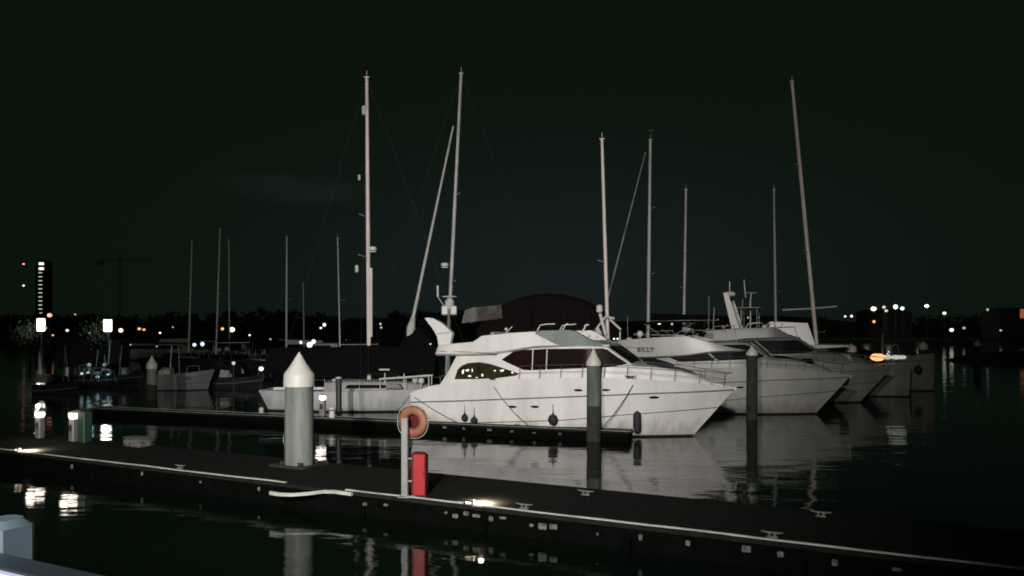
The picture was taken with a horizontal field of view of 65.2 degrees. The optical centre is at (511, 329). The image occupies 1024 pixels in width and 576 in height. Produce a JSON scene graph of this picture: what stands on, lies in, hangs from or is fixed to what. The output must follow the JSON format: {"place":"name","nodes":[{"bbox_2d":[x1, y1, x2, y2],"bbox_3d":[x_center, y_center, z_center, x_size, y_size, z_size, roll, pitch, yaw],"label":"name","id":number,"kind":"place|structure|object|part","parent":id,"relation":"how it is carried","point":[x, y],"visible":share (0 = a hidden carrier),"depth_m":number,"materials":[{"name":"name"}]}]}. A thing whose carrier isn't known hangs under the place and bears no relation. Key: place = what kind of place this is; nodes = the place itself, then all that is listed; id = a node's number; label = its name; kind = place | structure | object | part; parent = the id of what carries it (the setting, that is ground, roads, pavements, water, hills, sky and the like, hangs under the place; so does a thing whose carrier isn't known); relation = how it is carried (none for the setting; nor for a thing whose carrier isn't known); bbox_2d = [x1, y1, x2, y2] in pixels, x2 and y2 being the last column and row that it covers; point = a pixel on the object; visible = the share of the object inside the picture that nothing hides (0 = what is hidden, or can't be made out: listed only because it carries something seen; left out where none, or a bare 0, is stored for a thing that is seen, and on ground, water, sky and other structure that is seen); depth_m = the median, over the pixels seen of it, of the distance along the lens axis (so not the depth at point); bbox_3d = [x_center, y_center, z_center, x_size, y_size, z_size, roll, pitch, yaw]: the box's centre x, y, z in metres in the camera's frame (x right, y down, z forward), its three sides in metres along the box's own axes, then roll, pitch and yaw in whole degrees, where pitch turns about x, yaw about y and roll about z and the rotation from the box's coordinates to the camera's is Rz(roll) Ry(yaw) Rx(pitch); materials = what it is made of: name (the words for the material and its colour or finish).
{"place":"outdoors","nodes":[
{"label":"outdoors","id":0,"kind":"place"},
{"bbox_2d":[23,263,24,318],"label":"street lamp","id":1,"kind":"object","parent":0,"point":[23,290],"visible":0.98,"depth_m":419.94,"materials":[{"name":"black metal"}]},
{"bbox_2d":[0,515,102,575],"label":"quay railing","id":2,"kind":"object","parent":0,"point":[17,545],"visible":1,"depth_m":2.02,"materials":[{"name":"grey metal"}]},
{"bbox_2d":[53,340,132,367],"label":"jetty hut","id":3,"kind":"object","parent":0,"point":[78,352],"visible":0.92,"depth_m":75.50,"materials":[{"name":"grey metal"}]},
{"bbox_2d":[75,316,119,365],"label":"leafy tree","id":4,"kind":"object","parent":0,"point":[96,331],"visible":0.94,"depth_m":73.44,"materials":[{"name":"green plant"}]},
{"bbox_2d":[0,315,979,333],"bbox_3d":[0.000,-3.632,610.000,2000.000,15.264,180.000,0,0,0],"label":"hill","id":5,"kind":"structure","parent":0,"point":[638,322],"depth_m":555.25,"materials":[{"name":"black"}]},
{"bbox_2d":[0,340,1023,575],"bbox_3d":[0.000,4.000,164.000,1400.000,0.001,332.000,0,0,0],"label":"water","id":6,"kind":"structure","parent":0,"point":[949,449],"depth_m":22.24,"materials":[{"name":"black liquid"}]},
{"bbox_2d":[8,316,48,361],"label":"leafy tree","id":7,"kind":"object","parent":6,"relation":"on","point":[30,334],"visible":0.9,"depth_m":99.47,"materials":[{"name":"green plant"}]},
{"bbox_2d":[37,319,45,361],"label":"floodlight","id":8,"kind":"object","parent":6,"relation":"in","point":[41,324],"visible":0.85,"depth_m":97.87,"materials":[{"name":"grey metal"}]},
{"bbox_2d":[44,326,46,362],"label":"dock lamp","id":9,"kind":"object","parent":6,"relation":"on","point":[45,327],"visible":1,"depth_m":96.97,"materials":[{"name":"black"}]},
{"bbox_2d":[47,313,51,361],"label":"dock lamp","id":10,"kind":"object","parent":6,"relation":"on","point":[49,315],"visible":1,"depth_m":99.97,"materials":[{"name":"white"}]},
{"bbox_2d":[31,348,116,393],"bbox_3d":[-27.256,2.813,49.800,5.108,3.474,1.342,0,0,0],"label":"motor boat","id":11,"kind":"object","parent":6,"relation":"on","point":[55,384],"visible":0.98,"depth_m":49.67,"materials":[{"name":"paint"}]},
{"bbox_2d":[104,320,112,357],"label":"floodlight","id":12,"kind":"object","parent":6,"relation":"in","point":[108,325],"visible":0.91,"depth_m":71.87,"materials":[{"name":"grey metal"}]},
{"bbox_2d":[74,339,144,385],"bbox_3d":[-28.479,2.604,56.877,4.737,3.893,1.827,0,0,0],"label":"motor boat","id":13,"kind":"object","parent":6,"relation":"on","point":[124,376],"visible":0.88,"depth_m":56.40,"materials":[{"name":"paint"}]},
{"bbox_2d":[146,356,157,399],"bbox_3d":[-20.700,4.250,46.000,0.599,5.500,0.599,0,0,0],"label":"mooring pile","id":14,"kind":"object","parent":6,"relation":"in","point":[151,366],"visible":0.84,"depth_m":45.77,"materials":[{"name":"concrete"}]},
{"bbox_2d":[131,332,209,359],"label":"motor boat","id":15,"kind":"object","parent":6,"relation":"on","point":[139,350],"visible":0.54,"depth_m":104.02,"materials":[{"name":"grey"}]},
{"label":"side window","id":16,"kind":"part","parent":15,"relation":"part of","materials":[{"name":"black glass"}]},
{"bbox_2d":[137,241,219,367],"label":"sailboat","id":17,"kind":"object","parent":6,"relation":"on","point":[163,360],"visible":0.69,"depth_m":83.77,"materials":[{"name":"paint"}]},
{"bbox_2d":[168,355,184,356],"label":"side window","id":18,"kind":"structure","parent":17,"relation":"in","point":[169,355],"depth_m":83.38,"materials":[{"name":"black glass"}]},
{"bbox_2d":[156,347,213,390],"bbox_3d":[-21.711,2.808,52.973,3.981,3.484,1.414,0,0,0],"label":"motor boat","id":19,"kind":"object","parent":6,"relation":"on","point":[169,379],"visible":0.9,"depth_m":52.49,"materials":[{"name":"grey paint"}]},
{"bbox_2d":[176,229,266,369],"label":"sailboat","id":20,"kind":"object","parent":6,"relation":"on","point":[215,361],"visible":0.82,"depth_m":79.47,"materials":[{"name":"paint"}]},
{"bbox_2d":[181,239,266,358],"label":"sailboat","id":21,"kind":"object","parent":6,"relation":"on","point":[229,352],"visible":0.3,"depth_m":87.93,"materials":[{"name":"paint"}]},
{"bbox_2d":[232,361,234,390],"bbox_3d":[-18.096,3.025,52.000,0.227,1.950,0.221,0,0,0],"label":"dock lamp","id":22,"kind":"object","parent":6,"relation":"on","point":[233,363],"visible":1,"depth_m":51.97,"materials":[{"name":"black metal"}]},
{"bbox_2d":[213,342,266,354],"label":"motor boat","id":23,"kind":"object","parent":6,"relation":"on","point":[240,347],"visible":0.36,"depth_m":94.21,"materials":[{"name":"paint"}]},
{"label":"side window","id":24,"kind":"part","parent":23,"relation":"part of","materials":[{"name":"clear glass"}]},
{"bbox_2d":[210,362,270,387],"bbox_3d":[-18.019,3.395,54.990,5.122,2.310,1.240,0,0,0],"label":"motor boat","id":25,"kind":"object","parent":6,"relation":"on","point":[243,378],"visible":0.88,"depth_m":54.56,"materials":[{"name":"paint"}]},
{"bbox_3d":[-18.936,2.725,54.594,1.376,0.550,0.080,0,0,-3],"label":"side window","id":26,"kind":"part","parent":25,"relation":"part of","materials":[{"name":"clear glass"}]},
{"bbox_2d":[259,366,262,389],"bbox_3d":[-16.302,3.194,52.000,0.292,1.613,0.285,0,0,0],"label":"dock lamp","id":27,"kind":"object","parent":6,"relation":"on","point":[261,368],"visible":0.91,"depth_m":51.98,"materials":[{"name":"black"}]},
{"bbox_2d":[245,237,322,372],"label":"sailboat","id":28,"kind":"object","parent":6,"relation":"on","point":[255,364],"visible":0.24,"depth_m":73.92,"materials":[{"name":"paint"}]},
{"bbox_2d":[283,352,314,466],"bbox_3d":[-5.480,2.215,20.600,0.781,3.270,0.781,0,0,0],"label":"mooring pile","id":29,"kind":"object","parent":6,"relation":"in","point":[299,380],"visible":0.85,"depth_m":20.29,"materials":[{"name":"concrete"}]},
{"bbox_2d":[274,284,327,346],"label":"sailboat","id":30,"kind":"object","parent":6,"relation":"on","point":[296,338],"visible":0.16,"depth_m":99.97,"materials":[{"name":"paint"}]},
{"bbox_2d":[312,339,346,347],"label":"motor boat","id":31,"kind":"object","parent":6,"relation":"on","point":[317,345],"visible":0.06,"depth_m":71.58,"materials":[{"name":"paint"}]},
{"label":"side window","id":32,"kind":"part","parent":31,"relation":"part of","materials":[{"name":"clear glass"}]},
{"bbox_2d":[336,377,341,415],"bbox_3d":[-7.491,4.510,34.600,0.268,4.980,0.268,0,0,0],"label":"mooring pile","id":33,"kind":"object","parent":6,"relation":"in","point":[338,394],"visible":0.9,"depth_m":34.49,"materials":[{"name":"grey metal"}]},
{"bbox_2d":[315,234,396,376],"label":"sailboat","id":34,"kind":"object","parent":6,"relation":"on","point":[346,342],"visible":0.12,"depth_m":69.63,"materials":[{"name":"paint"}]},
{"bbox_2d":[259,76,463,411],"bbox_3d":[-6.870,-4.200,39.985,11.065,17.500,3.160,0,0,3],"label":"sailboat","id":35,"kind":"object","parent":6,"relation":"on","point":[380,394],"visible":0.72,"depth_m":39.32,"materials":[{"name":"white"}]},
{"bbox_2d":[345,385,386,388],"bbox_3d":[-6.995,2.788,39.118,2.322,0.180,0.086,0,0,0],"label":"side window","id":36,"kind":"structure","parent":35,"relation":"in","point":[348,386],"depth_m":39.10,"materials":[{"name":"black glass"}]},
{"bbox_2d":[89,406,634,441],"bbox_3d":[-7.579,4.000,33.129,25.400,0.781,0.845,0,0,20],"label":"finger pontoon","id":37,"kind":"object","parent":6,"relation":"on","point":[617,434],"visible":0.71,"depth_m":32.28,"materials":[{"name":"grey concrete"}]},
{"bbox_2d":[319,394,326,416],"bbox_3d":[-7.926,3.170,33.491,0.320,0.941,0.320,0,0,20],"label":"power pedestal","id":38,"kind":"object","parent":37,"relation":"on","point":[322,405],"visible":1,"depth_m":33.40,"materials":[{"name":"white"}]},
{"bbox_2d":[329,407,334,417],"bbox_3d":[-7.460,3.425,33.162,0.250,0.430,0.250,0,0,20],"label":"bollard","id":39,"kind":"object","parent":37,"relation":"on","point":[331,412],"visible":1,"depth_m":33.07,"materials":[{"name":"white plastic"}]},
{"bbox_2d":[414,397,457,422],"bbox_3d":[-3.002,3.156,31.485,1.982,0.931,0.028,0,0,26],"label":"mooring line","id":40,"kind":"object","parent":37,"relation":"attached to","point":[434,410],"visible":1,"depth_m":31.51,"materials":[{"name":"grey fabric"}]},
{"bbox_2d":[494,387,528,425],"bbox_3d":[-0.032,2.908,30.344,1.456,1.425,0.028,0,0,23],"label":"mooring line","id":41,"kind":"object","parent":37,"relation":"attached to","point":[509,407],"visible":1,"depth_m":30.36,"materials":[{"name":"grey fabric"}]},
{"bbox_2d":[601,385,632,427],"bbox_3d":[3.797,2.817,29.076,1.212,1.608,0.036,0,0,5],"label":"mooring line","id":42,"kind":"object","parent":37,"relation":"on","point":[619,406],"visible":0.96,"depth_m":29.06,"materials":[{"name":"grey fabric"}]},
{"bbox_2d":[350,72,542,385],"bbox_3d":[-2.379,-4.940,43.932,12.995,18.980,3.802,0,0,-3],"label":"sailboat","id":43,"kind":"object","parent":6,"relation":"on","point":[413,336],"visible":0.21,"depth_m":43.28,"materials":[{"name":"paint"}]},
{"bbox_2d":[0,430,1023,575],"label":"walkway pontoon","id":44,"kind":"object","parent":6,"relation":"on","point":[830,544],"visible":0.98,"depth_m":15.58,"materials":[{"name":"grey concrete"}]},
{"bbox_2d":[34,410,45,438],"bbox_3d":[-15.184,3.041,25.735,0.320,0.918,0.320,0,0,28],"label":"power pedestal","id":45,"kind":"object","parent":44,"relation":"on","point":[39,425],"visible":1,"depth_m":25.66,"materials":[{"name":"white metal"}]},
{"bbox_2d":[68,411,76,441],"bbox_3d":[-13.700,3.018,25.000,0.320,0.963,0.320,0,0,28],"label":"power pedestal","id":46,"kind":"object","parent":44,"relation":"on","point":[72,415],"visible":0.9,"depth_m":24.90,"materials":[{"name":"white metal"}]},
{"bbox_2d":[76,408,93,443],"bbox_3d":[-13.208,2.978,24.735,0.400,1.045,0.360,0,0,28],"label":"utility box","id":47,"kind":"object","parent":44,"relation":"on","point":[84,425],"visible":1,"depth_m":24.62,"materials":[{"name":"green paint"}]},
{"bbox_2d":[122,435,151,447],"bbox_3d":[-11.232,3.355,23.975,0.790,0.290,0.460,0,0,28],"label":"dock box","id":48,"kind":"object","parent":44,"relation":"on","point":[136,441],"visible":1,"depth_m":23.80,"materials":[{"name":"white plastic"}]},
{"bbox_2d":[175,464,184,468],"bbox_3d":[-8.348,3.445,20.115,0.365,0.106,0.095,0,0,28],"label":"mooring cleat","id":49,"kind":"object","parent":44,"relation":"on","point":[180,467],"visible":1,"depth_m":20.09,"materials":[{"name":"grey metal"}]},
{"bbox_2d":[269,459,328,469],"bbox_3d":[-5.480,3.431,20.600,1.100,0.138,1.000,0,0,28],"label":"pile guide","id":50,"kind":"object","parent":44,"relation":"on","point":[299,465],"visible":0.74,"depth_m":20.28,"materials":[{"name":"grey metal"}]},
{"bbox_2d":[397,415,418,497],"bbox_3d":[-2.125,2.610,16.840,0.449,1.780,0.467,0,0,10],"label":"lifebuoy post","id":51,"kind":"object","parent":44,"relation":"on","point":[411,421],"visible":0.94,"depth_m":16.69,"materials":[{"name":"grey metal"}]},
{"bbox_2d":[397,404,427,438],"bbox_3d":[-2.089,1.940,16.895,0.720,0.717,0.151,0,0,18],"label":"lifebuoy","id":52,"kind":"object","parent":51,"relation":"hanging from","point":[422,416],"visible":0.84,"depth_m":16.82,"materials":[{"name":"orange plastic"}]},
{"bbox_2d":[411,452,427,496],"bbox_3d":[-1.960,3.045,16.867,0.340,0.910,0.320,0,0,10],"label":"fire cabinet","id":53,"kind":"object","parent":44,"relation":"on","point":[419,473],"visible":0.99,"depth_m":16.74,"materials":[{"name":"red metal"}]},
{"bbox_3d":[-1.950,3.040,16.736,0.260,0.880,0.065,0,0,10],"label":"cabinet door","id":54,"kind":"part","parent":53,"relation":"part of","materials":[{"name":"red metal"}]},
{"bbox_2d":[464,499,474,504],"bbox_3d":[-0.854,3.455,16.011,0.220,0.090,0.100,0,0,28],"label":"deck marker light","id":55,"kind":"object","parent":44,"relation":"on","point":[472,502],"visible":1,"depth_m":15.97,"materials":[{"name":"grey metal"}]},
{"bbox_2d":[516,502,532,509],"bbox_3d":[0.234,3.445,15.625,0.365,0.106,0.095,0,0,28],"label":"mooring cleat","id":56,"kind":"object","parent":44,"relation":"on","point":[525,505],"visible":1,"depth_m":15.60,"materials":[{"name":"grey metal"}]},
{"bbox_2d":[578,489,593,495],"bbox_3d":[1.556,3.445,16.908,0.365,0.106,0.095,0,0,28],"label":"mooring cleat","id":57,"kind":"object","parent":44,"relation":"on","point":[586,494],"visible":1,"depth_m":16.88,"materials":[{"name":"grey metal"}]},
{"bbox_2d":[761,530,782,538],"bbox_3d":[4.375,3.445,13.461,0.365,0.106,0.095,0,0,28],"label":"mooring cleat","id":58,"kind":"object","parent":44,"relation":"on","point":[771,536],"visible":1,"depth_m":13.44,"materials":[{"name":"grey metal"}]},
{"bbox_2d":[811,510,830,517],"bbox_3d":[5.774,3.445,14.957,0.365,0.106,0.095,0,0,28],"label":"mooring cleat","id":59,"kind":"object","parent":44,"relation":"on","point":[822,515],"visible":1,"depth_m":14.94,"materials":[{"name":"grey metal"}]},
{"bbox_2d":[462,294,617,340],"bbox_3d":[2.479,1.285,44.162,12.506,6.530,3.760,0,0,8],"label":"motor cruiser","id":60,"kind":"object","parent":6,"relation":"on","point":[530,313],"visible":0.26,"depth_m":42.77,"materials":[{"name":"paint"}]},
{"bbox_2d":[410,318,735,436],"bbox_3d":[2.115,2.035,31.805,13.129,5.030,4.160,0,0,20],"label":"motor yacht","id":61,"kind":"object","parent":6,"relation":"on","point":[540,378],"visible":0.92,"depth_m":30.10,"materials":[{"name":"grey plastic"}]},
{"bbox_2d":[461,405,467,421],"bbox_3d":[-1.845,3.257,31.133,0.260,0.652,0.256,0,0,0],"label":"fender","id":62,"kind":"object","parent":61,"relation":"hanging from","point":[464,417],"visible":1,"depth_m":31.05,"materials":[{"name":"black rubber"}]},
{"bbox_2d":[470,415,477,423],"bbox_3d":[-1.468,3.350,30.990,0.280,0.652,0.276,0,0,0],"label":"fender","id":63,"kind":"object","parent":61,"relation":"hanging from","point":[473,420],"visible":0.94,"depth_m":30.90,"materials":[{"name":"black rubber"}]},
{"bbox_2d":[455,362,518,378],"bbox_3d":[-0.974,1.617,31.135,2.704,0.686,0.131,0,0,20],"label":"side window","id":64,"kind":"structure","parent":61,"relation":"in","point":[477,370],"depth_m":31.21,"materials":[{"name":"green glass"}]},
{"bbox_2d":[548,412,557,424],"bbox_3d":[1.523,3.179,29.798,0.380,0.772,0.374,0,0,0],"label":"fender","id":65,"kind":"object","parent":61,"relation":"hanging from","point":[552,419],"visible":1,"depth_m":29.67,"materials":[{"name":"black rubber"}]},
{"bbox_2d":[502,348,627,369],"bbox_3d":[1.907,1.127,30.194,4.866,0.851,0.288,0,0,16],"label":"side window","id":66,"kind":"structure","parent":61,"relation":"in","point":[522,359],"depth_m":30.22,"materials":[{"name":"black glass"}]},
{"bbox_2d":[633,410,640,432],"bbox_3d":[4.600,3.228,29.397,0.300,1.172,0.295,0,0,0],"label":"fender","id":67,"kind":"object","parent":61,"relation":"hanging from","point":[637,420],"visible":1,"depth_m":29.27,"materials":[{"name":"black rubber"}]},
{"bbox_2d":[586,348,600,441],"bbox_3d":[2.933,3.835,28.750,0.535,6.330,0.535,0,0,0],"label":"mooring pile","id":68,"kind":"object","parent":6,"relation":"in","point":[593,363],"visible":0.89,"depth_m":28.54,"materials":[{"name":"concrete"}]},
{"bbox_2d":[595,138,620,339],"bbox_3d":[4.777,-2.898,42.072,10.452,14.896,3.160,0,0,18],"label":"sailboat","id":69,"kind":"object","parent":6,"relation":"on","point":[607,318],"visible":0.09,"depth_m":41.91,"materials":[{"name":"white metal"}]},
{"bbox_2d":[594,130,728,337],"bbox_3d":[9.729,-4.219,51.940,12.516,17.538,3.560,0,0,4],"label":"sailboat","id":70,"kind":"object","parent":6,"relation":"on","point":[651,316],"visible":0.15,"depth_m":51.89,"materials":[{"name":"paint"}]},
{"bbox_2d":[624,189,720,335],"bbox_3d":[11.752,-2.975,58.192,10.473,15.050,3.160,0,0,15],"label":"sailboat","id":71,"kind":"object","parent":6,"relation":"on","point":[663,333],"visible":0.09,"depth_m":57.94,"materials":[{"name":"paint"}]},
{"bbox_2d":[615,315,850,413],"bbox_3d":[9.715,1.900,39.705,13.129,5.300,4.160,0,0,20],"label":"motor yacht","id":72,"kind":"object","parent":6,"relation":"on","point":[790,385],"visible":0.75,"depth_m":37.65,"materials":[{"name":"grey plastic"}]},
{"bbox_2d":[640,358,673,365],"bbox_3d":[6.626,1.617,39.037,2.704,0.686,0.128,0,0,20],"label":"side window","id":73,"kind":"structure","parent":72,"relation":"in","point":[649,360],"depth_m":38.94,"materials":[{"name":"black glass"}]},
{"bbox_2d":[669,344,764,361],"bbox_3d":[9.501,1.127,38.075,4.866,0.851,0.329,0,0,16],"label":"side window","id":74,"kind":"structure","parent":72,"relation":"in","point":[740,355],"depth_m":37.86,"materials":[{"name":"black glass"}]},
{"bbox_2d":[746,346,757,419],"bbox_3d":[10.650,3.850,35.500,0.514,6.300,0.514,0,0,0],"label":"mooring pile","id":75,"kind":"object","parent":6,"relation":"in","point":[751,383],"visible":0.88,"depth_m":35.31,"materials":[{"name":"concrete"}]},
{"bbox_2d":[680,280,891,402],"bbox_3d":[14.228,0.845,45.773,13.654,7.411,4.328,0,0,20],"label":"motor yacht","id":76,"kind":"object","parent":6,"relation":"on","point":[867,376],"visible":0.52,"depth_m":43.77,"materials":[{"name":"grey plastic"}]},
{"bbox_2d":[750,340,814,354],"bbox_3d":[14.005,1.012,44.079,5.060,0.885,0.338,0,0,16],"label":"side window","id":77,"kind":"structure","parent":76,"relation":"in","point":[772,347],"depth_m":43.80,"materials":[{"name":"black glass"}]},
{"bbox_2d":[738,189,839,341],"bbox_3d":[21.161,-3.325,61.871,10.473,15.750,3.160,0,0,10],"label":"sailboat","id":78,"kind":"object","parent":6,"relation":"on","point":[775,284],"visible":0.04,"depth_m":61.93,"materials":[{"name":"paint"}]},
{"bbox_2d":[715,80,910,396],"bbox_3d":[17.709,-5.572,49.901,12.957,20.245,3.859,0,0,20],"label":"sailboat","id":79,"kind":"object","parent":6,"relation":"on","point":[894,381],"visible":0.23,"depth_m":48.96,"materials":[{"name":"paint"}]},
{"bbox_2d":[870,353,884,364],"bbox_3d":[22.027,1.849,48.200,0.840,0.903,0.819,0,0,0],"label":"deck lamp","id":80,"kind":"object","parent":79,"relation":"on","point":[877,359],"visible":0.88,"depth_m":47.95,"materials":[{"name":"orange"}]},
{"bbox_2d":[892,355,899,362],"bbox_3d":[23.136,1.902,48.200,0.500,0.795,0.487,0,0,0],"label":"deck lamp","id":81,"kind":"object","parent":79,"relation":"on","point":[895,356],"visible":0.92,"depth_m":48.05,"materials":[{"name":"white"}]},
{"bbox_2d":[846,343,856,355],"bbox_3d":[21.200,3.925,50.000,0.642,6.150,0.642,0,0,0],"label":"mooring pile","id":82,"kind":"object","parent":6,"relation":"in","point":[851,348],"visible":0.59,"depth_m":49.75,"materials":[{"name":"plastic"}]},
{"bbox_2d":[828,333,933,390],"bbox_3d":[22.038,2.395,53.952,11.515,4.311,3.767,0,0,20],"label":"motor cruiser","id":83,"kind":"object","parent":6,"relation":"on","point":[923,380],"visible":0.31,"depth_m":51.93,"materials":[{"name":"grey"}]},
{"bbox_2d":[914,364,922,374],"bbox_3d":[26.223,2.436,51.641,0.520,0.952,0.512,0,0,0],"label":"fender","id":84,"kind":"object","parent":83,"relation":"hanging from","point":[918,369],"visible":1,"depth_m":51.47,"materials":[{"name":"black rubber"}]},
{"bbox_2d":[918,341,927,353],"bbox_3d":[28.784,3.900,56.000,0.642,6.200,0.642,0,0,0],"label":"mooring pile","id":85,"kind":"object","parent":6,"relation":"in","point":[923,346],"visible":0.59,"depth_m":55.76,"materials":[{"name":"plastic"}]},
{"bbox_2d":[974,340,980,369],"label":"mooring pile","id":86,"kind":"object","parent":6,"relation":"in","point":[977,354],"visible":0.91,"depth_m":79.75,"materials":[{"name":"plastic"}]},
{"bbox_2d":[0,334,1023,339],"bbox_3d":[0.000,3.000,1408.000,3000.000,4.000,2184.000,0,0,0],"label":"shore ground","id":87,"kind":"structure","parent":0,"point":[455,337],"depth_m":319.61,"materials":[{"name":"black"}]},
{"bbox_2d":[35,260,51,330],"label":"tower block","id":88,"kind":"structure","parent":87,"relation":"on","point":[43,286],"depth_m":516.00,"materials":[{"name":"black concrete"}]},
{"bbox_2d":[96,251,149,332],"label":"tower crane","id":89,"kind":"object","parent":87,"relation":"on","point":[99,261],"visible":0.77,"depth_m":479.50,"materials":[{"name":"black metal"}]},
{"bbox_2d":[144,321,218,337],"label":"shore building","id":90,"kind":"structure","parent":87,"relation":"on","point":[202,329],"depth_m":330.00,"materials":[{"name":"black glass"}]},
{"bbox_2d":[240,319,305,337],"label":"shore building","id":91,"kind":"structure","parent":87,"relation":"on","point":[267,328],"depth_m":340.00,"materials":[{"name":"black glass"}]},
{"bbox_2d":[343,318,419,336],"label":"shore building","id":92,"kind":"structure","parent":87,"relation":"on","point":[394,327],"depth_m":345.00,"materials":[{"name":"black glass"}]},
{"bbox_2d":[0,306,980,336],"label":"tree line","id":93,"kind":"object","parent":87,"relation":"on","point":[129,325],"visible":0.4,"depth_m":359.18,"materials":[{"name":"black plant"}]},
{"bbox_2d":[690,316,767,333],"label":"shore building","id":94,"kind":"structure","parent":87,"relation":"on","point":[725,320],"depth_m":335.00,"materials":[{"name":"black glass"}]},
{"bbox_2d":[850,315,852,342],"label":"street lamp","id":95,"kind":"object","parent":87,"relation":"on","point":[851,316],"visible":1,"depth_m":239.98,"materials":[{"name":"black"}]},
{"bbox_2d":[871,306,875,341],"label":"street lamp","id":96,"kind":"object","parent":87,"relation":"on","point":[873,308],"visible":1,"depth_m":259.90,"materials":[{"name":"white"}]},
{"bbox_2d":[856,310,912,336],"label":"shore building","id":97,"kind":"structure","parent":87,"relation":"on","point":[864,323],"depth_m":345.00,"materials":[{"name":"black glass"}]},
{"bbox_2d":[885,309,887,340],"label":"street lamp","id":98,"kind":"object","parent":87,"relation":"on","point":[886,310],"visible":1,"depth_m":269.93,"materials":[{"name":"black metal"}]},
{"bbox_2d":[893,304,897,340],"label":"street lamp","id":99,"kind":"object","parent":87,"relation":"on","point":[895,306],"visible":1,"depth_m":269.93,"materials":[{"name":"black metal"}]},
{"bbox_2d":[900,306,903,340],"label":"street lamp","id":100,"kind":"object","parent":87,"relation":"on","point":[902,308],"visible":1,"depth_m":269.92,"materials":[{"name":"black"}]},
{"bbox_2d":[943,312,945,340],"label":"street lamp","id":101,"kind":"object","parent":87,"relation":"on","point":[944,313],"visible":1,"depth_m":289.92,"materials":[{"name":"black metal"}]},
{"bbox_2d":[986,308,988,337],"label":"street lamp","id":102,"kind":"object","parent":87,"relation":"on","point":[987,309],"visible":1,"depth_m":299.98,"materials":[{"name":"black"}]},
{"bbox_2d":[981,308,1023,338],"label":"shore building","id":103,"kind":"structure","parent":87,"relation":"on","point":[1009,322],"depth_m":300.00,"materials":[{"name":"black"}]},
{"bbox_2d":[0,0,1023,327],"label":"sky","id":104,"kind":"structure","parent":0,"point":[147,129],"materials":[{"name":"black"}]}
]}

